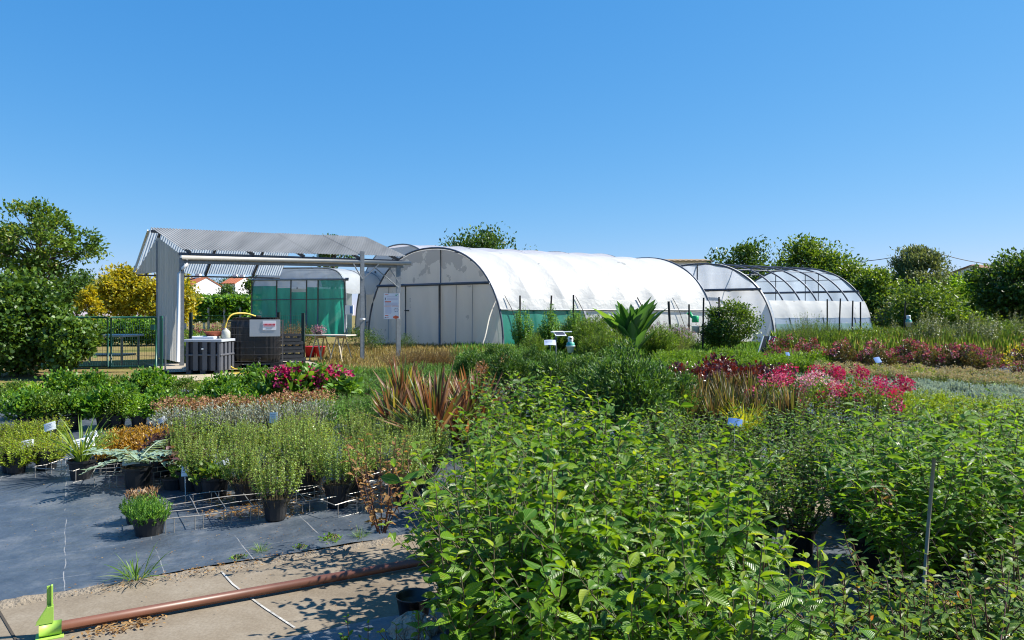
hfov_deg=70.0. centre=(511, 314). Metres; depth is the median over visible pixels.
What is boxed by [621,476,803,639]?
broad leaved shrub
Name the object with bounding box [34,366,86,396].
leafy bush
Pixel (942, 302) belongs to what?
broadleaf tree
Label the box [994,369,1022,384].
beige headed plant
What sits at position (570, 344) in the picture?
insect trap
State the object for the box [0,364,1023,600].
weed mat
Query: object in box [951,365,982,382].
beige headed plant
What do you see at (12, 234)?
fruit tree
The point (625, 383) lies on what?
dark juniper
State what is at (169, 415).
silver bush
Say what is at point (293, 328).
tawny bush
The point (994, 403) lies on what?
glossy leaved shrub
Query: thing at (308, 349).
red tub
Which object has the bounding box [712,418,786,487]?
leaved shrub
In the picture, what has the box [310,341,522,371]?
dry grass
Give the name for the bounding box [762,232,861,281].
broadleaf tree
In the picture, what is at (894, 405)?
yellow green bush
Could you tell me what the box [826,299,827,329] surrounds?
stake
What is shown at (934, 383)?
blue grey plant
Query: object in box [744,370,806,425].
crape myrtle
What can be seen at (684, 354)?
upright green plant
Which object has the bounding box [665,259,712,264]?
farm shed
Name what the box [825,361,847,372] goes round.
beige headed plant
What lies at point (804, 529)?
leaved shrub
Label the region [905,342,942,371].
pink flowered shrub
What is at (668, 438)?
leaved shrub
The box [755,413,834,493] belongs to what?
leaved shrub
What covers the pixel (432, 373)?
heath plant
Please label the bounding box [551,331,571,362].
weather station
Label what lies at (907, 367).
beige headed plant
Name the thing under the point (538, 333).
tall weed
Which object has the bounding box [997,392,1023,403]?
blue grey plant
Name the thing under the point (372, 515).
withered shrub
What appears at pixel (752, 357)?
upright green plant
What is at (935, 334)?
meadow sapling
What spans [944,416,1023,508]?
narrow leaved shrub
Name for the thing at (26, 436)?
lime bush
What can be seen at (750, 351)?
upright green plant
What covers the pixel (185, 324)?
vine row
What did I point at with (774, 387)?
pale flax
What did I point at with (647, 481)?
broad leaved shrub
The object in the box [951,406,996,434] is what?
yellow green bush
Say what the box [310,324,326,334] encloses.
potted heather
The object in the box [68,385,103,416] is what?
leafy bush
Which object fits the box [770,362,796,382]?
maroon bush
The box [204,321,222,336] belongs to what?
tawny bush
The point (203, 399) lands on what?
brown headed plant
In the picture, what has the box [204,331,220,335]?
plant saucer
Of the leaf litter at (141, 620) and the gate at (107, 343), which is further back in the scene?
the gate at (107, 343)
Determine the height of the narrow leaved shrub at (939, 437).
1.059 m
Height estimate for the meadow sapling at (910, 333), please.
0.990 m
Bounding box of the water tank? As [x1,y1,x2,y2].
[226,315,283,368]
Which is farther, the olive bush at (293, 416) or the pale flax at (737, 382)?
the pale flax at (737, 382)
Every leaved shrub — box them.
[377,439,539,638]
[381,458,628,639]
[400,428,593,638]
[425,413,562,589]
[427,397,561,535]
[449,397,536,513]
[457,366,556,448]
[461,462,633,639]
[468,538,651,639]
[487,410,657,631]
[489,392,592,468]
[498,390,646,538]
[504,367,573,449]
[512,373,613,479]
[513,465,679,639]
[515,415,594,495]
[552,394,693,548]
[565,503,830,639]
[568,415,660,499]
[579,446,710,633]
[603,439,712,552]
[615,415,699,494]
[621,411,685,469]
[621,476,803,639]
[640,412,716,472]
[640,423,784,581]
[643,399,713,467]
[651,444,725,513]
[662,443,803,634]
[663,445,752,547]
[669,405,743,453]
[672,536,894,639]
[684,431,756,488]
[691,420,768,475]
[711,453,810,550]
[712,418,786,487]
[715,428,821,525]
[720,402,779,471]
[745,451,850,557]
[747,402,825,472]
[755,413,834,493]
[762,440,847,520]
[772,397,845,470]
[793,414,878,489]
[795,434,859,521]
[797,396,880,449]
[808,386,933,527]
[808,402,964,573]
[812,411,1003,608]
[834,419,915,453]
[855,427,925,521]
[857,392,1022,571]
[857,408,911,457]
[871,404,942,451]
[878,419,1023,608]
[879,397,955,434]
[883,398,1023,475]
[905,403,1023,559]
[907,390,970,449]
[911,411,983,465]
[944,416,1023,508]
[959,383,1023,439]
[959,398,1021,439]
[969,427,1023,550]
[978,416,1023,473]
[987,393,1023,433]
[994,399,1023,442]
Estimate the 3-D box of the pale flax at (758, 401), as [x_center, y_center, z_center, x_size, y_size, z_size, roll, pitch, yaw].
[2.917,1.139,8.696,0.529,0.718,0.443,0,0,38]
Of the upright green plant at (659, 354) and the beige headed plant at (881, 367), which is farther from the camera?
the upright green plant at (659, 354)
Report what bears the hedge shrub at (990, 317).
on the ground at (145, 355)
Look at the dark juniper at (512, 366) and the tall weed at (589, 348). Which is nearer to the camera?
the dark juniper at (512, 366)
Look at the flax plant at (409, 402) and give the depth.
8.64 m
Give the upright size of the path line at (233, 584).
0.001 m
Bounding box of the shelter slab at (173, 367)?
[148,361,325,371]
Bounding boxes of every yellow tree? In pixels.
[71,284,107,322]
[87,261,155,320]
[128,273,203,326]
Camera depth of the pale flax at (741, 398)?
8.55 m
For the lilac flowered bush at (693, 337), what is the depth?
23.55 m
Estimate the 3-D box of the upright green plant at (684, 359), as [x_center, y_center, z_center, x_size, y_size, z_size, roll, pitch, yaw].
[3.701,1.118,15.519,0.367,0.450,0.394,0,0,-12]
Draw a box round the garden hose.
[224,312,255,369]
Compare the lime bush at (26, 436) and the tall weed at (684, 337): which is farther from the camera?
the tall weed at (684, 337)
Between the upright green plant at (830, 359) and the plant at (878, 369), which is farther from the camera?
the upright green plant at (830, 359)
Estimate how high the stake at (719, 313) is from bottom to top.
1.767 m
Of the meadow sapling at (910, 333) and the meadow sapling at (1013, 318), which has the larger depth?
the meadow sapling at (1013, 318)
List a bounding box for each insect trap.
[566,335,574,354]
[905,315,911,329]
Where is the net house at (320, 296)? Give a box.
[251,267,380,336]
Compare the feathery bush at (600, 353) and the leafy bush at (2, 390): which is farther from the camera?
the feathery bush at (600, 353)
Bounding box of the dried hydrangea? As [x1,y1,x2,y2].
[474,355,506,393]
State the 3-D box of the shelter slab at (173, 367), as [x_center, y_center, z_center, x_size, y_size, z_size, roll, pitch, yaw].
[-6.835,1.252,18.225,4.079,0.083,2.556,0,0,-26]
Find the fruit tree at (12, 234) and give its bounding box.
[0,196,113,365]
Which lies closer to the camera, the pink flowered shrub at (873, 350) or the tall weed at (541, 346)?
the pink flowered shrub at (873, 350)
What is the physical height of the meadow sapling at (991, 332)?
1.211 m
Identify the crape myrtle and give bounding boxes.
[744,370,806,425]
[767,363,828,418]
[792,368,847,428]
[800,362,849,416]
[814,381,868,429]
[826,363,874,413]
[834,374,905,434]
[864,373,919,431]
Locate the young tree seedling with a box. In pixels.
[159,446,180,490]
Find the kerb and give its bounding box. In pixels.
[0,531,429,609]
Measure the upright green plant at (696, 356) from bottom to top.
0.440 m
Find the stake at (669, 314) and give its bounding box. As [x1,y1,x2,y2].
[667,301,670,328]
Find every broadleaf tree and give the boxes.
[0,269,53,313]
[46,268,99,315]
[207,283,241,294]
[208,277,226,290]
[238,276,254,294]
[312,233,354,274]
[420,221,537,250]
[704,235,798,280]
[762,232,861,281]
[825,254,881,303]
[846,264,913,324]
[871,276,988,328]
[941,272,986,305]
[963,246,1023,327]
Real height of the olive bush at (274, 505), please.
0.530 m
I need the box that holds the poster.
[384,293,398,318]
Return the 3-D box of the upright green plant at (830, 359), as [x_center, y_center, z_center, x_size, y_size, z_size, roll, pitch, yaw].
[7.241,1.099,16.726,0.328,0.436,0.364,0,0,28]
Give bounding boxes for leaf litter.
[7,484,409,624]
[68,544,327,595]
[71,614,166,638]
[171,480,386,513]
[199,503,312,519]
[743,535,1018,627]
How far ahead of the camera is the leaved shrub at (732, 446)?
6.28 m
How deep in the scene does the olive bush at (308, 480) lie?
6.22 m
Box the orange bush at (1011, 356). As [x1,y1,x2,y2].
[997,340,1023,368]
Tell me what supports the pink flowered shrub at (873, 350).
on the weed mat at (68, 553)
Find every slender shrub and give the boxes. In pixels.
[339,614,373,639]
[377,608,436,639]
[722,540,791,639]
[756,538,846,639]
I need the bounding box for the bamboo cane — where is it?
[921,458,935,599]
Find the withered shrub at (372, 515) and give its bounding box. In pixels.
[338,433,417,533]
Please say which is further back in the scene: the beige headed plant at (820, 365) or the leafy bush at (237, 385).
the beige headed plant at (820, 365)
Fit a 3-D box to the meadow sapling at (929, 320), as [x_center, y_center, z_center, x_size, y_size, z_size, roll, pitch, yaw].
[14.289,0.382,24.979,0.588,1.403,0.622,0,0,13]
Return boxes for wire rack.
[32,458,107,482]
[90,456,216,488]
[157,483,330,533]
[295,472,445,517]
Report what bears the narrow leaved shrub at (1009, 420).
on the front weed mat at (827, 529)
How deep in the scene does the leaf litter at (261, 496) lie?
6.11 m
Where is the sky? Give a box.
[0,0,1023,314]
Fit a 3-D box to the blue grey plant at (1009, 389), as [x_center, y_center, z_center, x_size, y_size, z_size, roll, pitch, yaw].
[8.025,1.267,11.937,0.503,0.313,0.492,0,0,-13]
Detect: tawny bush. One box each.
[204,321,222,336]
[281,321,311,345]
[281,322,306,345]
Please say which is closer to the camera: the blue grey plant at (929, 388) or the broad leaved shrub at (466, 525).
the broad leaved shrub at (466, 525)
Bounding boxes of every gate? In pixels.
[69,316,108,366]
[110,316,156,367]
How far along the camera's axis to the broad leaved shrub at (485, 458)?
4.03 m
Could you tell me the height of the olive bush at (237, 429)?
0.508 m
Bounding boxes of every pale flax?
[675,384,706,439]
[690,374,710,416]
[692,380,721,430]
[695,372,720,416]
[698,389,734,441]
[705,378,747,429]
[709,369,740,415]
[710,383,758,442]
[717,369,746,395]
[722,384,746,402]
[732,382,767,419]
[734,368,771,409]
[734,383,774,441]
[752,383,783,428]
[754,376,771,397]
[761,378,790,391]
[761,386,796,440]
[770,373,797,392]
[771,382,813,440]
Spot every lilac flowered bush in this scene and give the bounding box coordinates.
[649,321,672,335]
[667,324,696,351]
[679,322,704,349]
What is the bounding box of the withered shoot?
[865,479,896,512]
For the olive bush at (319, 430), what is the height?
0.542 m
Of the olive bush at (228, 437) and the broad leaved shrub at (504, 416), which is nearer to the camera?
the broad leaved shrub at (504, 416)
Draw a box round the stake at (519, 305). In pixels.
[519,295,520,329]
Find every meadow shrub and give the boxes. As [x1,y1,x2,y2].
[845,320,891,341]
[884,325,908,334]
[909,319,938,330]
[971,317,1000,330]
[993,315,1023,332]
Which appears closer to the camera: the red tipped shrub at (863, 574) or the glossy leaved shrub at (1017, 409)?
the red tipped shrub at (863, 574)
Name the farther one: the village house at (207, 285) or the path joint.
the village house at (207, 285)
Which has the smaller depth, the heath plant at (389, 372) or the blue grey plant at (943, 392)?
the blue grey plant at (943, 392)
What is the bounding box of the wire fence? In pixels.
[189,312,304,356]
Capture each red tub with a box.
[305,346,314,356]
[314,346,325,356]
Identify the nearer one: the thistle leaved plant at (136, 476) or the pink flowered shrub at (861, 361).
the thistle leaved plant at (136, 476)
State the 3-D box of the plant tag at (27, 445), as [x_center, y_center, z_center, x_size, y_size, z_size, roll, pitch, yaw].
[-4.840,1.399,7.303,0.130,0.300,0.049,0,0,-11]
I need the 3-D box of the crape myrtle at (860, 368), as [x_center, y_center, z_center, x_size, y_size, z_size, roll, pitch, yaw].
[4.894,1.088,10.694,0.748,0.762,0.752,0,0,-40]
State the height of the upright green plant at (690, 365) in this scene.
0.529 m
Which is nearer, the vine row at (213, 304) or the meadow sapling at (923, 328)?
the meadow sapling at (923, 328)
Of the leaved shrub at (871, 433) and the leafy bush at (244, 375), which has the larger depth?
the leafy bush at (244, 375)
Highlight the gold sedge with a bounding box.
[716,398,765,445]
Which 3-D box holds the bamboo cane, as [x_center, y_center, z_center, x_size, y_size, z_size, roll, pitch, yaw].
[1.898,0.978,3.329,0.118,0.634,0.019,0,0,-36]
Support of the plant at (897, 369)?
on the weed mat at (68, 553)
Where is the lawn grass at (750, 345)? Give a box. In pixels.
[445,340,789,375]
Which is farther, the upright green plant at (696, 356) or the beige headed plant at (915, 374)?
the upright green plant at (696, 356)
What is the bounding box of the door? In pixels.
[407,286,437,344]
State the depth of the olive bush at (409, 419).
7.33 m
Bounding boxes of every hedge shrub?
[83,315,124,345]
[101,315,149,345]
[133,315,154,344]
[938,304,989,328]
[961,305,1007,327]
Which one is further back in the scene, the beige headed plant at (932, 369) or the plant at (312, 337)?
the plant at (312, 337)
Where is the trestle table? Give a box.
[305,334,356,361]
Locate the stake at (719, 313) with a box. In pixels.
[718,297,719,347]
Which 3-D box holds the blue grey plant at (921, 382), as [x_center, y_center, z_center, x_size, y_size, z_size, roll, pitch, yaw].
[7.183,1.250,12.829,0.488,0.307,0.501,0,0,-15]
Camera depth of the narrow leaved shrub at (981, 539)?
3.87 m
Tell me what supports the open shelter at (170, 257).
on the ground at (145, 355)
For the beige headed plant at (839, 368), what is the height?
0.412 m
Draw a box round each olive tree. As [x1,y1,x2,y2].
[886,243,951,299]
[941,265,968,279]
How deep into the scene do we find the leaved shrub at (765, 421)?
7.05 m
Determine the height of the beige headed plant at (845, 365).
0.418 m
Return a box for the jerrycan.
[221,328,229,338]
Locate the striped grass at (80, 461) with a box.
[19,411,122,480]
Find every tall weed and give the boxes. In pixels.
[517,333,547,354]
[532,325,545,342]
[540,321,572,350]
[561,312,589,330]
[565,313,613,353]
[574,329,611,361]
[578,313,619,340]
[591,326,633,348]
[641,320,680,355]
[667,323,694,347]
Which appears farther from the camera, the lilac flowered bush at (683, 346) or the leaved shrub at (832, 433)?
the lilac flowered bush at (683, 346)
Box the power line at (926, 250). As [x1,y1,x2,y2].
[858,246,991,273]
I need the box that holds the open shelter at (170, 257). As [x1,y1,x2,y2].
[133,227,410,365]
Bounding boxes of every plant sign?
[70,436,94,451]
[544,340,555,344]
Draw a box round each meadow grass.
[166,328,213,362]
[760,325,1023,364]
[827,326,1023,364]
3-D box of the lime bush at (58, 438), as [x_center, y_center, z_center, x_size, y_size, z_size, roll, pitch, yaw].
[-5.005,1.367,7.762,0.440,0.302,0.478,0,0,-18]
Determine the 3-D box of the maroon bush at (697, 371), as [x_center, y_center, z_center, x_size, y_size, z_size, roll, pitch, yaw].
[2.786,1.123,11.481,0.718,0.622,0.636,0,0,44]
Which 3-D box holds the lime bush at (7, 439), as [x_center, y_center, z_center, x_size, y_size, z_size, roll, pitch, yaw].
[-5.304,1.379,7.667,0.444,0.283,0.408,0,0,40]
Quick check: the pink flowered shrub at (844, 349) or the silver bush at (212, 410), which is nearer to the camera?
the silver bush at (212, 410)
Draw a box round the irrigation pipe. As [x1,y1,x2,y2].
[35,557,439,639]
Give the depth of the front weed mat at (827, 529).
4.32 m
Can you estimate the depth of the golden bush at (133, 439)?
7.18 m
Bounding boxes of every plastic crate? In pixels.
[280,350,303,357]
[280,357,305,364]
[281,333,301,341]
[281,341,303,349]
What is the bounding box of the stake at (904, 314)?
[903,301,905,328]
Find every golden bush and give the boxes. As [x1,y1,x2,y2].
[93,435,148,470]
[96,424,141,454]
[108,429,165,463]
[112,421,168,437]
[135,429,165,449]
[143,424,185,439]
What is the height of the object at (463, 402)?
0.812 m
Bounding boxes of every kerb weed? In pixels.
[227,554,247,559]
[292,543,307,548]
[318,532,342,543]
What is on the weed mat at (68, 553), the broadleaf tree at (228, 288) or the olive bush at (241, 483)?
the olive bush at (241, 483)
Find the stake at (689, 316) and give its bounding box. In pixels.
[688,304,689,332]
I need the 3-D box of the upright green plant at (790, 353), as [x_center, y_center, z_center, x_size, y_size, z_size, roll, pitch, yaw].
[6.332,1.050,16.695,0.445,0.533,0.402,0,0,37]
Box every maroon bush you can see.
[668,361,688,374]
[673,367,709,390]
[690,369,712,382]
[692,360,723,378]
[700,351,736,370]
[708,365,738,387]
[711,359,740,376]
[727,362,752,374]
[728,365,764,392]
[747,360,769,377]
[750,369,771,382]
[761,364,790,383]
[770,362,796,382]
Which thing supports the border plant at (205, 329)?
on the ground at (145, 355)
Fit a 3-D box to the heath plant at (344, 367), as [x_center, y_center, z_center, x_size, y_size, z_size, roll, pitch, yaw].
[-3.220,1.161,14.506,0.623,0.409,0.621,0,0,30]
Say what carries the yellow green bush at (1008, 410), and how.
on the weed mat at (68, 553)
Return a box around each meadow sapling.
[889,317,900,330]
[904,320,915,339]
[912,309,932,339]
[921,308,938,331]
[924,312,944,339]
[936,314,947,330]
[943,320,955,333]
[948,309,967,340]
[963,311,979,335]
[973,308,989,335]
[979,313,997,341]
[982,315,997,341]
[989,311,1003,333]
[1008,309,1020,329]
[1011,314,1023,334]
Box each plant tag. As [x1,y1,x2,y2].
[21,439,33,467]
[44,421,55,434]
[83,430,97,458]
[122,457,139,465]
[157,416,165,423]
[181,467,188,494]
[269,412,277,422]
[728,418,742,450]
[873,357,881,362]
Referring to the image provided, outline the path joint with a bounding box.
[0,611,17,639]
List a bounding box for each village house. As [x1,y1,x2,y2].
[190,274,221,294]
[220,274,248,294]
[946,264,996,276]
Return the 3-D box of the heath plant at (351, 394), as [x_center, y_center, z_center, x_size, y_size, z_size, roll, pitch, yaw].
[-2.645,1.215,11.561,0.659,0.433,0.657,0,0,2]
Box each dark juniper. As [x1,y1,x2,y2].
[449,348,492,385]
[478,340,502,379]
[485,345,536,403]
[519,343,551,368]
[524,347,576,405]
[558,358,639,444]
[560,352,592,388]
[573,335,688,449]
[633,351,704,441]
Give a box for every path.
[0,438,983,639]
[172,371,362,379]
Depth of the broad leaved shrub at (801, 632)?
2.19 m
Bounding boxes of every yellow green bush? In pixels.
[873,391,910,416]
[893,384,918,411]
[893,400,922,425]
[897,397,924,408]
[901,388,932,403]
[915,394,946,411]
[921,388,953,408]
[925,396,959,413]
[928,405,963,434]
[934,390,963,407]
[936,398,969,411]
[937,403,978,429]
[947,390,984,409]
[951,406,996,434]
[953,399,986,418]
[965,394,1000,409]
[977,401,1008,422]
[978,394,1012,406]
[988,402,1023,425]
[998,394,1023,424]
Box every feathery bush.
[450,353,468,378]
[502,343,531,361]
[518,359,543,394]
[566,351,602,366]
[591,355,634,367]
[595,346,619,363]
[607,348,637,367]
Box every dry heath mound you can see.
[380,346,428,367]
[405,346,453,368]
[427,348,465,366]
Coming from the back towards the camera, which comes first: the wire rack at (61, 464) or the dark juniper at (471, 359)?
the dark juniper at (471, 359)
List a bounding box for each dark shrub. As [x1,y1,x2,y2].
[345,324,369,345]
[354,328,385,349]
[395,333,418,347]
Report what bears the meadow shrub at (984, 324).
on the ground at (145, 355)
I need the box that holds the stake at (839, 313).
[838,298,840,331]
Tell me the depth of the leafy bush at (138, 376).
11.60 m
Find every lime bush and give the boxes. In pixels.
[0,417,44,438]
[0,420,30,438]
[0,427,53,448]
[0,433,25,450]
[0,437,43,472]
[0,442,42,473]
[14,433,69,470]
[15,429,63,447]
[20,415,73,443]
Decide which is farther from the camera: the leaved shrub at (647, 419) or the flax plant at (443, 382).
the flax plant at (443, 382)
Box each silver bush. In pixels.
[150,403,199,430]
[178,403,226,445]
[193,399,254,446]
[217,402,266,431]
[241,396,296,441]
[275,396,320,424]
[288,396,337,430]
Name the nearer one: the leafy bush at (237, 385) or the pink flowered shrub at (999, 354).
the leafy bush at (237, 385)
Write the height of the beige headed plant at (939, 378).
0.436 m
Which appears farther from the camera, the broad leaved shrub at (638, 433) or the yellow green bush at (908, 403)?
the yellow green bush at (908, 403)
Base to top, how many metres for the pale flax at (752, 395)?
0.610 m
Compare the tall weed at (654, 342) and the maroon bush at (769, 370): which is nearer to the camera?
the maroon bush at (769, 370)
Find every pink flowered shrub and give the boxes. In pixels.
[764,344,783,357]
[765,339,789,350]
[771,346,788,354]
[772,334,799,350]
[792,342,818,357]
[794,336,825,349]
[797,343,825,359]
[821,337,862,365]
[823,340,852,362]
[847,350,866,370]
[856,341,886,364]
[859,339,897,370]
[879,349,908,365]
[892,338,924,367]
[894,338,931,368]
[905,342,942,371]
[920,344,945,368]
[923,342,968,370]
[942,343,991,375]
[946,342,987,373]
[973,346,1005,372]
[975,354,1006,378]
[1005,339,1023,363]
[1006,359,1023,378]
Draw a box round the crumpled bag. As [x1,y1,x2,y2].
[386,611,441,639]
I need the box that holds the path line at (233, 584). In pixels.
[221,571,294,627]
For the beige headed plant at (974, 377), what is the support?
on the weed mat at (68, 553)
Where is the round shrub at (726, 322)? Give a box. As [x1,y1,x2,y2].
[695,296,765,349]
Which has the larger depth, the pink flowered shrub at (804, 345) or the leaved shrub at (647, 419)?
the pink flowered shrub at (804, 345)
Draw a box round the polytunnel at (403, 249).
[354,244,614,332]
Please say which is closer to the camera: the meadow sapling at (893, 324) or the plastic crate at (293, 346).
the plastic crate at (293, 346)
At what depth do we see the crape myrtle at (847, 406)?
9.12 m
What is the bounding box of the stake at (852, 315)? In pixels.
[851,301,853,329]
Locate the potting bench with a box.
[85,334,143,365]
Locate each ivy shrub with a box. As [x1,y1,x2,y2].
[0,265,87,376]
[34,314,109,372]
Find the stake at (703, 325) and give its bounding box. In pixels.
[702,298,704,349]
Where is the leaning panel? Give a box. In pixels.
[758,336,775,352]
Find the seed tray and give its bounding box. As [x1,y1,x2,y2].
[192,336,219,338]
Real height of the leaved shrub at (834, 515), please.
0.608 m
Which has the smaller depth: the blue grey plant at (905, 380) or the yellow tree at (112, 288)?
the blue grey plant at (905, 380)
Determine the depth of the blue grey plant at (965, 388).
12.23 m
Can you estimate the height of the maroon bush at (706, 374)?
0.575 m
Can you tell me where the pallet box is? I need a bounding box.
[184,338,235,373]
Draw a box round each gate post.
[160,316,162,370]
[164,316,165,371]
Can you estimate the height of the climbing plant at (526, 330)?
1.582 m
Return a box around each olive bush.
[161,425,206,464]
[165,409,223,455]
[176,430,230,492]
[210,414,265,480]
[216,435,275,504]
[219,418,257,455]
[231,419,287,486]
[246,452,305,521]
[259,417,301,473]
[273,405,325,452]
[274,415,340,496]
[285,431,327,467]
[296,415,337,462]
[305,430,368,507]
[331,436,379,496]
[332,406,378,449]
[343,414,390,455]
[351,418,397,478]
[375,431,435,505]
[381,403,419,457]
[386,403,427,446]
[392,413,452,489]
[396,422,434,473]
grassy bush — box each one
[777,312,836,340]
[803,319,848,339]
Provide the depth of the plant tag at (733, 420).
6.90 m
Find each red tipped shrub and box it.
[749,570,928,639]
[828,565,1023,639]
[829,530,1016,639]
[856,554,1023,639]
[879,537,1023,639]
[956,508,1023,634]
[961,570,1023,639]
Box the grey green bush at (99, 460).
[92,428,118,467]
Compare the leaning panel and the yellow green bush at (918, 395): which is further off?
the leaning panel
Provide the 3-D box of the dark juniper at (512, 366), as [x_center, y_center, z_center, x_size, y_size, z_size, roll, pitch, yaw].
[0.011,0.955,11.857,0.934,0.974,0.960,0,0,22]
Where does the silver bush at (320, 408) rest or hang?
on the weed mat at (68, 553)
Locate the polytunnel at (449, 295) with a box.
[367,247,712,345]
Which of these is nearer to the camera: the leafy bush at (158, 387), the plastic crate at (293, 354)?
the leafy bush at (158, 387)
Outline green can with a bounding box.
[687,311,698,321]
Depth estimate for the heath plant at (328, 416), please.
9.15 m
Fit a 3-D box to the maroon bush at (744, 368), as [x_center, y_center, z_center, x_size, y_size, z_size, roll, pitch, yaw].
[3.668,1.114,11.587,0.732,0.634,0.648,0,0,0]
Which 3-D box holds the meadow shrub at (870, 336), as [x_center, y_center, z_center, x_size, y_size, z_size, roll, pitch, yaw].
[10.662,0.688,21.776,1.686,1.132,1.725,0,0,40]
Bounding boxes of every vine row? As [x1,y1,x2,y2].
[184,293,247,329]
[193,294,250,330]
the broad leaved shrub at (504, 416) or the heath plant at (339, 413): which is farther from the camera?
the heath plant at (339, 413)
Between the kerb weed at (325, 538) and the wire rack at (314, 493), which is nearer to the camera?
the kerb weed at (325, 538)
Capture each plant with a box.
[79,439,186,489]
[125,485,172,536]
[149,395,198,424]
[165,452,204,491]
[171,396,220,420]
[184,327,204,338]
[188,459,233,499]
[190,395,233,419]
[195,324,218,334]
[201,392,249,417]
[232,393,271,418]
[249,364,312,402]
[256,391,299,418]
[261,361,319,406]
[267,389,311,416]
[293,363,344,399]
[293,387,338,407]
[295,324,328,345]
[297,399,348,423]
[305,401,348,434]
[309,364,365,403]
[318,393,357,407]
[334,400,372,426]
[337,363,362,376]
[338,382,363,400]
[343,393,371,410]
[348,399,385,424]
[351,370,369,382]
[352,365,377,379]
[359,374,414,444]
[360,376,383,401]
[363,391,384,410]
[365,355,431,417]
[365,373,386,387]
[366,357,492,464]
[366,366,387,376]
[369,388,391,405]
[376,373,432,422]
[376,374,395,383]
[377,365,398,378]
[388,368,410,378]
[398,362,420,373]
[409,361,433,373]
[416,368,448,382]
[418,367,520,451]
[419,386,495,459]
[426,369,458,400]
[429,362,450,374]
[436,368,456,380]
[437,371,488,392]
[442,370,509,406]
[449,380,507,417]
[511,307,533,353]
[538,303,561,353]
[563,301,583,336]
[593,296,666,355]
[648,349,666,359]
[651,354,667,362]
[662,350,678,362]
[669,348,682,360]
[672,359,692,370]
[676,350,693,362]
[680,357,694,369]
[682,348,695,358]
[690,354,703,362]
[693,349,706,358]
[716,346,733,358]
[731,354,744,362]
[733,348,747,358]
[738,357,755,367]
[740,353,757,363]
[747,348,760,355]
[750,352,763,365]
[755,355,773,368]
[762,355,781,368]
[768,351,783,362]
[774,353,788,368]
[780,350,799,362]
[785,354,805,373]
[791,350,809,370]
[799,356,814,373]
[806,348,826,361]
[810,361,835,376]
[811,359,832,373]
[815,357,831,369]
[823,354,834,366]
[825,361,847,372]
[825,364,853,377]
[837,360,861,375]
[841,368,858,379]
[853,363,871,376]
[859,367,886,378]
[864,363,887,375]
[872,363,895,377]
[872,366,902,380]
[882,362,907,376]
[888,363,913,376]
[888,368,919,379]
[891,377,919,385]
[898,361,928,378]
[906,364,936,379]
[906,385,931,393]
[908,370,933,381]
[910,378,932,388]
[917,368,954,382]
[919,380,947,387]
[921,384,951,395]
[923,366,940,380]
[931,388,955,398]
[936,371,970,384]
[938,365,968,382]
[939,379,968,396]
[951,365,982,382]
[952,390,979,396]
[953,383,980,392]
[954,372,985,389]
[964,388,1000,399]
[972,366,1005,385]
[974,384,1003,393]
[975,374,1007,389]
[986,382,1022,393]
[989,374,1023,387]
[991,391,1019,400]
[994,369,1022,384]
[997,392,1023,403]
[1010,378,1023,387]
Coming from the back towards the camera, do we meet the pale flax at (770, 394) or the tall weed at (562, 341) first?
the tall weed at (562, 341)
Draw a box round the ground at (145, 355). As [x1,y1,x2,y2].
[0,315,761,576]
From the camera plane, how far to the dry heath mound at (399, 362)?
16.37 m
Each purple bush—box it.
[137,429,175,476]
[149,428,173,448]
[160,432,210,464]
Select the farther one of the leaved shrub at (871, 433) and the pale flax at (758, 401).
the pale flax at (758, 401)
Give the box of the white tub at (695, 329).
[691,326,699,332]
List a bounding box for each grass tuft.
[100,546,169,580]
[250,542,270,553]
[348,525,369,540]
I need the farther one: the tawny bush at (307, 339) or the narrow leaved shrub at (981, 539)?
the tawny bush at (307, 339)
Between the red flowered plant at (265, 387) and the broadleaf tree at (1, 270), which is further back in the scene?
the broadleaf tree at (1, 270)
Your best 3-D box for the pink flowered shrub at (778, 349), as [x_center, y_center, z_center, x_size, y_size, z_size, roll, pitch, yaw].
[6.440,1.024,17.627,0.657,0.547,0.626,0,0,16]
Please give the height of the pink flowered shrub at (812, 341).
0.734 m
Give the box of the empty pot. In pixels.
[395,588,431,615]
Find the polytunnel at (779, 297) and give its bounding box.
[680,263,872,341]
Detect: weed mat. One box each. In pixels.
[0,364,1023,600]
[272,516,1023,639]
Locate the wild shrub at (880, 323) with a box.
[870,294,917,326]
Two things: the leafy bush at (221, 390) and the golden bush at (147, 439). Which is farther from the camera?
the leafy bush at (221, 390)
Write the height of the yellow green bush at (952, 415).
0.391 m
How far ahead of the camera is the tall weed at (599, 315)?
21.70 m
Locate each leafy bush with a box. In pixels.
[0,379,29,397]
[0,380,48,414]
[0,382,11,406]
[0,387,55,428]
[24,390,78,426]
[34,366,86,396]
[38,388,63,413]
[44,389,94,429]
[63,368,114,392]
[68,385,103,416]
[79,381,129,428]
[95,390,145,428]
[102,373,128,388]
[110,381,145,414]
[116,365,162,393]
[117,394,158,427]
[137,364,178,391]
[138,389,181,426]
[141,383,165,401]
[159,386,184,395]
[167,375,201,394]
[171,391,199,412]
[185,390,208,399]
[188,370,241,396]
[193,377,215,387]
[207,381,250,409]
[225,378,251,396]
[231,362,266,387]
[231,390,259,407]
[248,366,278,382]
[308,359,325,367]
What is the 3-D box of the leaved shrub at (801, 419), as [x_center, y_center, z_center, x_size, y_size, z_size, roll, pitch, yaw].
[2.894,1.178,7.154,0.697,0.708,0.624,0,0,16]
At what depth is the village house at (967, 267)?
51.98 m
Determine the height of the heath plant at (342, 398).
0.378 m

